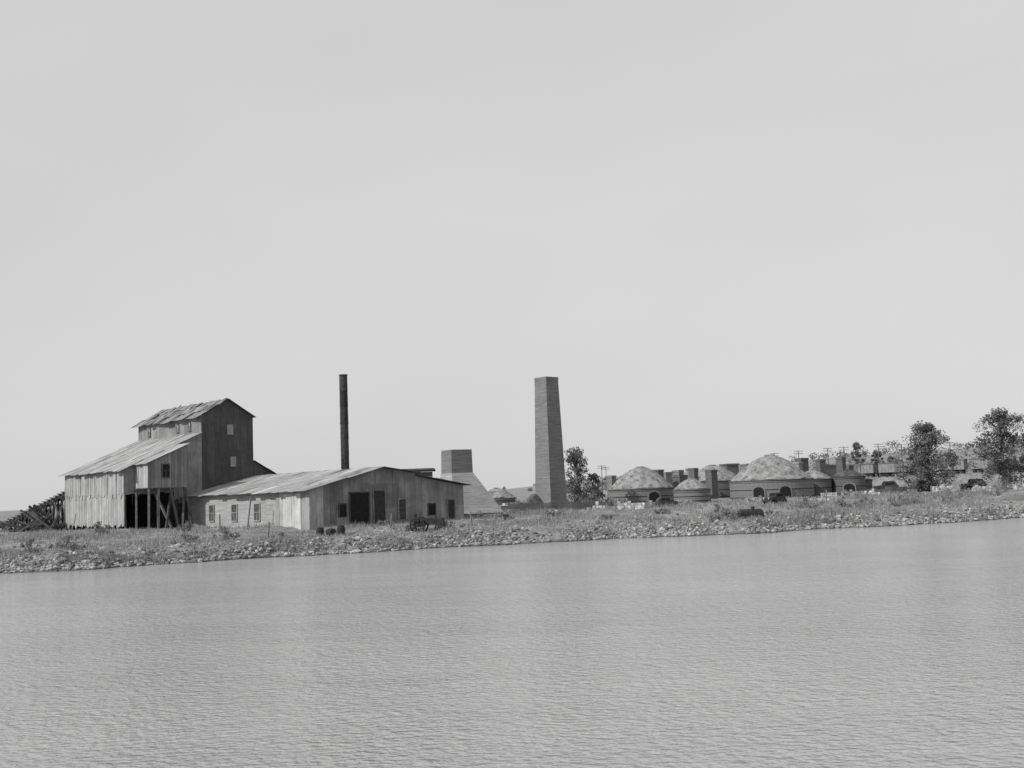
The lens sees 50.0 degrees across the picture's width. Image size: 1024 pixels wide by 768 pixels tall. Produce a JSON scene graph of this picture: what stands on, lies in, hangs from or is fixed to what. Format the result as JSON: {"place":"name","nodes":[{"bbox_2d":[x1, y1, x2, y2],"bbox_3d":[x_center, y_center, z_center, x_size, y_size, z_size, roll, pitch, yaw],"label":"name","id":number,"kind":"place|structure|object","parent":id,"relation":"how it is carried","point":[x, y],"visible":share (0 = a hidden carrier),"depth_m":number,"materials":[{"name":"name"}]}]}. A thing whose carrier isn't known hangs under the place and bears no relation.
{"place":"outdoors","nodes":[
{"label":"outdoors","id":0,"kind":"place"},
{"bbox_2d":[0,517,1023,767],"bbox_3d":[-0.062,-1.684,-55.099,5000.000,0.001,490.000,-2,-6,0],"label":"water","id":1,"kind":"structure","parent":0,"point":[882,647],"depth_m":24.75,"materials":[{"name":"liquid"}]},
{"bbox_2d":[0,446,1023,572],"bbox_3d":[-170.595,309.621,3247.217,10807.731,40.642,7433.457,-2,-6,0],"label":"ground","id":2,"kind":"structure","parent":0,"point":[521,494],"depth_m":84.89,"materials":[{"name":"plant"}]},
{"bbox_2d":[20,537,43,552],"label":"shrub","id":3,"kind":"object","parent":2,"relation":"on","point":[29,542],"visible":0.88,"depth_m":69.90,"materials":[{"name":"grey plant"}]},
{"bbox_2d":[0,490,65,530],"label":"timber trestle ramp","id":4,"kind":"structure","parent":2,"relation":"on","point":[52,505],"depth_m":105.52,"materials":[{"name":"wood"}]},
{"bbox_2d":[23,513,52,531],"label":"timber beam","id":5,"kind":"structure","parent":2,"relation":"on","point":[43,519],"depth_m":102.95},
{"bbox_2d":[27,510,53,530],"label":"timber beam","id":6,"kind":"structure","parent":2,"relation":"on","point":[38,519],"depth_m":102.62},
{"bbox_2d":[46,529,79,548],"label":"shrub","id":7,"kind":"object","parent":2,"relation":"on","point":[67,539],"visible":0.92,"depth_m":71.67,"materials":[{"name":"grey plant"}]},
{"bbox_2d":[59,541,85,551],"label":"shrub","id":8,"kind":"object","parent":2,"relation":"on","point":[72,547],"visible":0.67,"depth_m":69.49,"materials":[{"name":"grey plant"}]},
{"bbox_2d":[93,518,109,533],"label":"shrub","id":9,"kind":"object","parent":2,"relation":"on","point":[100,528],"visible":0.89,"depth_m":85.23,"materials":[{"name":"grey plant"}]},
{"bbox_2d":[58,398,255,530],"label":"corrugated mill tower","id":10,"kind":"structure","parent":2,"relation":"on","point":[161,467],"depth_m":101.87,"materials":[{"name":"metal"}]},
{"bbox_2d":[227,424,232,434],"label":"window","id":11,"kind":"structure","parent":10,"relation":"in","point":[229,427],"depth_m":103.05,"materials":[{"name":"grey glass"}]},
{"bbox_2d":[230,456,235,466],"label":"window","id":12,"kind":"structure","parent":10,"relation":"in","point":[232,459],"depth_m":102.95,"materials":[{"name":"grey glass"}]},
{"bbox_2d":[173,530,198,543],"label":"shrub","id":13,"kind":"object","parent":2,"relation":"on","point":[186,536],"visible":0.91,"depth_m":73.34,"materials":[{"name":"grey plant"}]},
{"bbox_2d":[176,521,197,531],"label":"shrub","id":14,"kind":"object","parent":2,"relation":"on","point":[187,525],"visible":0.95,"depth_m":83.36,"materials":[{"name":"grey plant"}]},
{"bbox_2d":[213,524,240,539],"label":"shrub","id":15,"kind":"object","parent":2,"relation":"on","point":[225,532],"visible":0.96,"depth_m":76.38,"materials":[{"name":"grey plant"}]},
{"bbox_2d":[247,496,251,528],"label":"wooden post","id":16,"kind":"object","parent":2,"relation":"on","point":[249,512],"visible":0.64,"depth_m":87.47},
{"bbox_2d":[253,460,276,474],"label":"tin shed","id":17,"kind":"structure","parent":2,"relation":"on","point":[260,469],"depth_m":104.92,"materials":[{"name":"metal"}]},
{"bbox_2d":[316,527,323,534],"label":"steel barrel","id":18,"kind":"object","parent":2,"relation":"on","point":[319,530],"visible":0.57,"depth_m":79.36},
{"bbox_2d":[182,458,470,529],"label":"long machine house","id":19,"kind":"structure","parent":2,"relation":"on","point":[309,500],"depth_m":90.19,"materials":[{"name":"wood"}]},
{"bbox_2d":[208,504,214,521],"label":"window","id":20,"kind":"structure","parent":19,"relation":"in","point":[211,508],"depth_m":95.89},
{"bbox_2d":[231,504,236,521],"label":"window","id":21,"kind":"structure","parent":19,"relation":"in","point":[233,506],"depth_m":93.03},
{"bbox_2d":[253,503,259,520],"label":"window","id":22,"kind":"structure","parent":19,"relation":"in","point":[256,506],"depth_m":90.28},
{"bbox_2d":[283,493,300,529],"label":"door","id":23,"kind":"structure","parent":19,"relation":"in","point":[291,502],"depth_m":86.25,"materials":[{"name":"wood"}]},
{"bbox_2d":[349,491,370,524],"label":"door","id":24,"kind":"structure","parent":19,"relation":"in","point":[359,502],"depth_m":87.63,"materials":[{"name":"wood"}]},
{"bbox_2d":[372,489,386,523],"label":"door","id":25,"kind":"structure","parent":19,"relation":"in","point":[379,495],"depth_m":88.94,"materials":[{"name":"wood"}]},
{"bbox_2d":[398,498,406,518],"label":"door","id":26,"kind":"structure","parent":19,"relation":"in","point":[402,502],"depth_m":90.50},
{"bbox_2d":[447,499,455,518],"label":"door","id":27,"kind":"structure","parent":19,"relation":"in","point":[451,508],"depth_m":93.99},
{"bbox_2d":[326,528,336,535],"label":"steel barrel","id":28,"kind":"object","parent":2,"relation":"on","point":[330,531],"visible":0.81,"depth_m":78.68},
{"bbox_2d":[337,525,344,534],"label":"steel barrel","id":29,"kind":"object","parent":2,"relation":"on","point":[340,529],"visible":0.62,"depth_m":79.56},
{"bbox_2d":[339,374,348,468],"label":"steel smokestack","id":30,"kind":"object","parent":2,"relation":"on","point":[344,423],"visible":0.69,"depth_m":104.92,"materials":[{"name":"metal"}]},
{"bbox_2d":[377,518,392,526],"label":"shrub","id":31,"kind":"object","parent":2,"relation":"on","point":[382,522],"visible":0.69,"depth_m":84.43,"materials":[{"name":"grey plant"}]},
{"bbox_2d":[406,468,434,476],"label":"tar roofed shed","id":32,"kind":"structure","parent":2,"relation":"on","point":[428,472],"depth_m":113.05,"materials":[{"name":"wood"}]},
{"bbox_2d":[409,513,445,531],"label":"derelict tractor","id":33,"kind":"object","parent":2,"relation":"on","point":[435,521],"visible":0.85,"depth_m":81.34,"materials":[{"name":"metal"}]},
{"bbox_2d":[440,449,503,515],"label":"flared brick chimney","id":34,"kind":"object","parent":2,"relation":"on","point":[456,465],"visible":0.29,"depth_m":103.47,"materials":[{"name":"brick"}]},
{"bbox_2d":[488,488,516,506],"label":"beehive kiln","id":35,"kind":"object","parent":2,"relation":"on","point":[499,496],"visible":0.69,"depth_m":147.40,"materials":[{"name":"brick"}]},
{"bbox_2d":[493,512,514,519],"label":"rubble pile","id":36,"kind":"object","parent":2,"relation":"on","point":[505,516],"visible":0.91,"depth_m":91.24,"materials":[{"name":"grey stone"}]},
{"bbox_2d":[0,499,1023,572],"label":"shore rubble","id":37,"kind":"object","parent":2,"relation":"on","point":[509,539],"visible":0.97,"depth_m":77.77,"materials":[{"name":"stone"}]},
{"bbox_2d":[525,494,541,502],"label":"beehive kiln","id":38,"kind":"object","parent":2,"relation":"on","point":[533,498],"visible":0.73,"depth_m":117.78,"materials":[{"name":"brick"}]},
{"bbox_2d":[534,376,566,502],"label":"tall brick chimney","id":39,"kind":"object","parent":2,"relation":"on","point":[550,483],"visible":0.92,"depth_m":124.17,"materials":[{"name":"brick"}]},
{"bbox_2d":[500,499,605,510],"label":"brick wall","id":40,"kind":"structure","parent":2,"relation":"on","point":[550,505],"depth_m":112.61,"materials":[{"name":"brick"}]},
{"bbox_2d":[545,510,563,516],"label":"shrub","id":41,"kind":"object","parent":2,"relation":"on","point":[553,513],"visible":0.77,"depth_m":92.32,"materials":[{"name":"grey plant"}]},
{"bbox_2d":[564,446,598,502],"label":"tree","id":42,"kind":"object","parent":2,"relation":"on","point":[574,456],"visible":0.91,"depth_m":130.38,"materials":[{"name":"grey plant"}]},
{"bbox_2d":[582,473,604,501],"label":"tree","id":43,"kind":"object","parent":2,"relation":"on","point":[595,477],"visible":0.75,"depth_m":131.91,"materials":[{"name":"grey plant"}]},
{"bbox_2d":[599,491,622,505],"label":"shrub","id":44,"kind":"object","parent":2,"relation":"on","point":[609,499],"visible":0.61,"depth_m":125.39,"materials":[{"name":"grey plant"}]},
{"bbox_2d":[606,475,616,496],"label":"kiln stack","id":45,"kind":"object","parent":2,"relation":"on","point":[611,480],"visible":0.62,"depth_m":151.02,"materials":[{"name":"brick"}]},
{"bbox_2d":[605,497,627,505],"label":"brick pile","id":46,"kind":"object","parent":2,"relation":"on","point":[616,502],"visible":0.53,"depth_m":127.30,"materials":[{"name":"brick"}]},
{"bbox_2d":[617,501,644,509],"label":"brick pile","id":47,"kind":"object","parent":2,"relation":"on","point":[629,506],"visible":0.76,"depth_m":105.37,"materials":[{"name":"brick"}]},
{"bbox_2d":[607,466,674,504],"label":"beehive kiln","id":48,"kind":"object","parent":2,"relation":"on","point":[639,484],"visible":0.84,"depth_m":136.40,"materials":[{"name":"brick"}]},
{"bbox_2d":[647,490,660,502],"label":"doorway","id":49,"kind":"structure","parent":48,"relation":"in","point":[653,495],"depth_m":135.09,"materials":[{"name":"brick"}]},
{"bbox_2d":[653,507,669,513],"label":"shrub","id":50,"kind":"object","parent":2,"relation":"on","point":[661,510],"visible":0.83,"depth_m":91.41,"materials":[{"name":"grey plant"}]},
{"bbox_2d":[655,497,678,507],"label":"old car","id":51,"kind":"object","parent":2,"relation":"on","point":[659,501],"visible":0.63,"depth_m":108.90,"materials":[{"name":"paint"}]},
{"bbox_2d":[664,472,672,485],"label":"kiln stack","id":52,"kind":"object","parent":2,"relation":"on","point":[668,477],"visible":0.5,"depth_m":150.90,"materials":[{"name":"brick"}]},
{"bbox_2d":[672,470,683,474],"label":"kiln stack","id":53,"kind":"object","parent":2,"relation":"on","point":[678,472],"visible":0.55,"depth_m":158.98,"materials":[{"name":"brick"}]},
{"bbox_2d":[672,475,687,489],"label":"kiln stack","id":54,"kind":"object","parent":2,"relation":"on","point":[678,480],"visible":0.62,"depth_m":147.86,"materials":[{"name":"brick"}]},
{"bbox_2d":[673,478,710,502],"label":"beehive kiln","id":55,"kind":"object","parent":2,"relation":"on","point":[688,488],"visible":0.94,"depth_m":127.68,"materials":[{"name":"brick"}]},
{"bbox_2d":[688,468,698,480],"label":"kiln stack","id":56,"kind":"object","parent":2,"relation":"on","point":[692,472],"visible":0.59,"depth_m":157.06,"materials":[{"name":"brick"}]},
{"bbox_2d":[704,469,718,498],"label":"kiln stack","id":57,"kind":"object","parent":2,"relation":"on","point":[711,478],"visible":0.84,"depth_m":150.82,"materials":[{"name":"brick"}]},
{"bbox_2d":[698,465,735,497],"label":"beehive kiln","id":58,"kind":"object","parent":2,"relation":"on","point":[725,476],"visible":0.43,"depth_m":161.87,"materials":[{"name":"brick"}]},
{"bbox_2d":[704,501,729,518],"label":"shrub","id":59,"kind":"object","parent":2,"relation":"on","point":[718,508],"visible":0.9,"depth_m":84.40,"materials":[{"name":"grey plant"}]},
{"bbox_2d":[719,463,739,474],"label":"kiln stack","id":60,"kind":"object","parent":2,"relation":"on","point":[733,468],"visible":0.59,"depth_m":176.43,"materials":[{"name":"brick"}]},
{"bbox_2d":[724,507,741,520],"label":"shrub","id":61,"kind":"object","parent":2,"relation":"on","point":[732,517],"visible":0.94,"depth_m":83.49,"materials":[{"name":"grey plant"}]},
{"bbox_2d":[737,506,763,517],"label":"boiler tank","id":62,"kind":"object","parent":2,"relation":"on","point":[752,511],"visible":0.67,"depth_m":84.24,"materials":[{"name":"metal"}]},
{"bbox_2d":[502,440,1023,491],"bbox_3d":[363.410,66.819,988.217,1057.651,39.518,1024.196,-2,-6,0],"label":"distant woods","id":63,"kind":"object","parent":2,"relation":"on","point":[883,451],"visible":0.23,"depth_m":850.43,"materials":[{"name":"grey plant"}]},
{"bbox_2d":[729,455,814,499],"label":"beehive kiln","id":64,"kind":"object","parent":2,"relation":"on","point":[765,475],"visible":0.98,"depth_m":135.70,"materials":[{"name":"brick"}]},
{"bbox_2d":[752,486,765,496],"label":"doorway","id":65,"kind":"structure","parent":64,"relation":"in","point":[757,490],"depth_m":134.63,"materials":[{"name":"brick"}]},
{"bbox_2d":[778,485,791,497],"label":"doorway","id":66,"kind":"structure","parent":64,"relation":"in","point":[786,489],"depth_m":133.98,"materials":[{"name":"brick"}]},
{"bbox_2d":[762,492,786,503],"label":"old car","id":67,"kind":"object","parent":2,"relation":"on","point":[775,497],"visible":0.88,"depth_m":107.08,"materials":[{"name":"paint"}]},
{"bbox_2d":[791,462,802,470],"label":"kiln stack","id":68,"kind":"object","parent":2,"relation":"on","point":[798,464],"visible":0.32,"depth_m":149.57,"materials":[{"name":"brick"}]},
{"bbox_2d":[794,458,808,471],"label":"kiln stack","id":69,"kind":"object","parent":2,"relation":"on","point":[805,466],"visible":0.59,"depth_m":153.95,"materials":[{"name":"brick"}]},
{"bbox_2d":[795,495,824,507],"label":"shrub","id":70,"kind":"object","parent":2,"relation":"on","point":[807,499],"visible":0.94,"depth_m":95.43,"materials":[{"name":"grey plant"}]},
{"bbox_2d":[806,470,832,495],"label":"beehive kiln","id":71,"kind":"object","parent":2,"relation":"on","point":[823,484],"visible":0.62,"depth_m":141.65,"materials":[{"name":"brick"}]},
{"bbox_2d":[815,459,825,478],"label":"kiln stack","id":72,"kind":"object","parent":2,"relation":"on","point":[820,465],"visible":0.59,"depth_m":148.10,"materials":[{"name":"brick"}]},
{"bbox_2d":[812,464,836,476],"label":"kiln stack","id":73,"kind":"object","parent":2,"relation":"on","point":[832,469],"visible":0.18,"depth_m":158.20,"materials":[{"name":"brick"}]},
{"bbox_2d":[821,492,836,497],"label":"brick pile","id":74,"kind":"object","parent":2,"relation":"on","point":[823,495],"visible":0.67,"depth_m":130.21,"materials":[{"name":"brick"}]},
{"bbox_2d":[835,457,845,472],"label":"kiln stack","id":75,"kind":"object","parent":2,"relation":"on","point":[840,463],"visible":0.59,"depth_m":148.66,"materials":[{"name":"brick"}]},
{"bbox_2d":[833,497,855,506],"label":"shrub","id":76,"kind":"object","parent":2,"relation":"on","point":[839,503],"visible":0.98,"depth_m":94.26,"materials":[{"name":"grey plant"}]},
{"bbox_2d":[831,469,865,495],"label":"beehive kiln","id":77,"kind":"object","parent":2,"relation":"on","point":[847,480],"visible":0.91,"depth_m":141.63,"materials":[{"name":"brick"}]},
{"bbox_2d":[843,482,855,491],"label":"doorway","id":78,"kind":"structure","parent":77,"relation":"in","point":[848,486],"depth_m":141.09,"materials":[{"name":"brick"}]},
{"bbox_2d":[841,490,860,495],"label":"brick pile","id":79,"kind":"object","parent":2,"relation":"on","point":[848,493],"visible":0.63,"depth_m":131.29,"materials":[{"name":"brick"}]},
{"bbox_2d":[851,442,867,474],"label":"tree","id":80,"kind":"object","parent":2,"relation":"on","point":[855,446],"visible":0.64,"depth_m":383.60,"materials":[{"name":"grey plant"}]},
{"bbox_2d":[846,463,876,476],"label":"boxcar","id":81,"kind":"object","parent":2,"relation":"on","point":[867,468],"visible":0.45,"depth_m":336.65,"materials":[{"name":"paint"}]},
{"bbox_2d":[853,470,872,488],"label":"beehive kiln","id":82,"kind":"object","parent":2,"relation":"on","point":[868,482],"visible":0.13,"depth_m":156.94,"materials":[{"name":"brick"}]},
{"bbox_2d":[853,490,873,505],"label":"shrub","id":83,"kind":"object","parent":2,"relation":"on","point":[865,498],"visible":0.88,"depth_m":96.36,"materials":[{"name":"grey plant"}]},
{"bbox_2d":[870,450,883,476],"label":"tree","id":84,"kind":"object","parent":2,"relation":"on","point":[875,459],"visible":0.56,"depth_m":385.62,"materials":[{"name":"grey plant"}]},
{"bbox_2d":[873,481,898,488],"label":"old car","id":85,"kind":"object","parent":2,"relation":"on","point":[888,484],"visible":0.49,"depth_m":151.07,"materials":[{"name":"paint"}]},
{"bbox_2d":[881,456,897,476],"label":"tree","id":86,"kind":"object","parent":2,"relation":"on","point":[889,459],"visible":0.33,"depth_m":390.50,"materials":[{"name":"grey plant"}]},
{"bbox_2d":[880,493,907,506],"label":"shrub","id":87,"kind":"object","parent":2,"relation":"on","point":[894,502],"visible":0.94,"depth_m":95.29,"materials":[{"name":"grey plant"}]},
{"bbox_2d":[866,486,928,492],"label":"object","id":88,"kind":"structure","parent":2,"relation":"on","point":[897,489],"depth_m":149.83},
{"bbox_2d":[878,461,919,475],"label":"boxcar","id":89,"kind":"object","parent":2,"relation":"on","point":[887,468],"visible":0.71,"depth_m":331.35,"materials":[{"name":"paint"}]},
{"bbox_2d":[897,488,922,504],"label":"shrub","id":90,"kind":"object","parent":2,"relation":"on","point":[913,500],"visible":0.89,"depth_m":97.28,"materials":[{"name":"grey plant"}]},
{"bbox_2d":[881,420,960,491],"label":"tree","id":91,"kind":"object","parent":2,"relation":"on","point":[925,446],"visible":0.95,"depth_m":148.87,"materials":[{"name":"grey plant"}]},
{"bbox_2d":[910,480,932,491],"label":"old car","id":92,"kind":"object","parent":2,"relation":"on","point":[918,485],"visible":0.74,"depth_m":147.46,"materials":[{"name":"paint"}]},
{"bbox_2d":[928,491,958,501],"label":"shrub","id":93,"kind":"object","parent":2,"relation":"on","point":[945,496],"visible":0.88,"depth_m":99.13,"materials":[{"name":"grey plant"}]},
{"bbox_2d":[923,459,967,472],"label":"boxcar","id":94,"kind":"object","parent":2,"relation":"on","point":[961,467],"visible":0.52,"depth_m":318.50,"materials":[{"name":"paint"}]},
{"bbox_2d":[932,484,959,491],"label":"brick pile","id":95,"kind":"object","parent":2,"relation":"on","point":[938,488],"visible":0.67,"depth_m":141.25,"materials":[{"name":"brick"}]},
{"bbox_2d":[945,486,974,498],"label":"shrub","id":96,"kind":"object","parent":2,"relation":"on","point":[961,490],"visible":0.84,"depth_m":103.38,"materials":[{"name":"grey plant"}]},
{"bbox_2d":[959,479,985,489],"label":"old car","id":97,"kind":"object","parent":2,"relation":"on","point":[967,486],"visible":0.51,"depth_m":148.64,"materials":[{"name":"paint"}]},
{"bbox_2d":[972,485,990,490],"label":"brick pile","id":98,"kind":"object","parent":2,"relation":"on","point":[979,487],"visible":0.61,"depth_m":140.16,"materials":[{"name":"brick"}]},
{"bbox_2d":[969,457,1016,472],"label":"boxcar","id":99,"kind":"object","parent":2,"relation":"on","point":[980,463],"visible":0.31,"depth_m":314.31,"materials":[{"name":"paint"}]},
{"bbox_2d":[965,407,1023,488],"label":"tree","id":100,"kind":"object","parent":2,"relation":"on","point":[1003,462],"visible":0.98,"depth_m":146.40,"materials":[{"name":"grey plant"}]},
{"bbox_2d":[984,481,1007,495],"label":"shrub","id":101,"kind":"object","parent":2,"relation":"on","point":[998,492],"visible":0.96,"depth_m":107.16,"materials":[{"name":"grey plant"}]},
{"bbox_2d":[1008,430,1023,476],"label":"tree","id":102,"kind":"object","parent":2,"relation":"on","point":[1019,468],"visible":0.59,"depth_m":150.42,"materials":[{"name":"grey plant"}]},
{"bbox_2d":[1012,484,1023,489],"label":"brick pile","id":103,"kind":"object","parent":2,"relation":"on","point":[1017,486],"visible":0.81,"depth_m":138.94,"materials":[{"name":"brick"}]},
{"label":"timber beam","id":104,"kind":"object","parent":2,"relation":"on","visible":0},
{"bbox_2d":[28,505,50,524],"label":"timber beam","id":105,"kind":"structure","parent":104,"relation":"on","point":[36,512],"depth_m":103.54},
{"bbox_2d":[33,504,62,529],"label":"timber beam","id":106,"kind":"structure","parent":104,"relation":"on","point":[43,513],"depth_m":103.84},
{"bbox_2d":[0,0,1023,510],"label":"sky","id":107,"kind":"structure","parent":0,"point":[726,231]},
{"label":"timber beam","id":108,"kind":"object","parent":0,"visible":0},
{"bbox_2d":[0,523,38,529],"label":"timber beam","id":109,"kind":"structure","parent":108,"relation":"on","point":[11,525],"depth_m":102.59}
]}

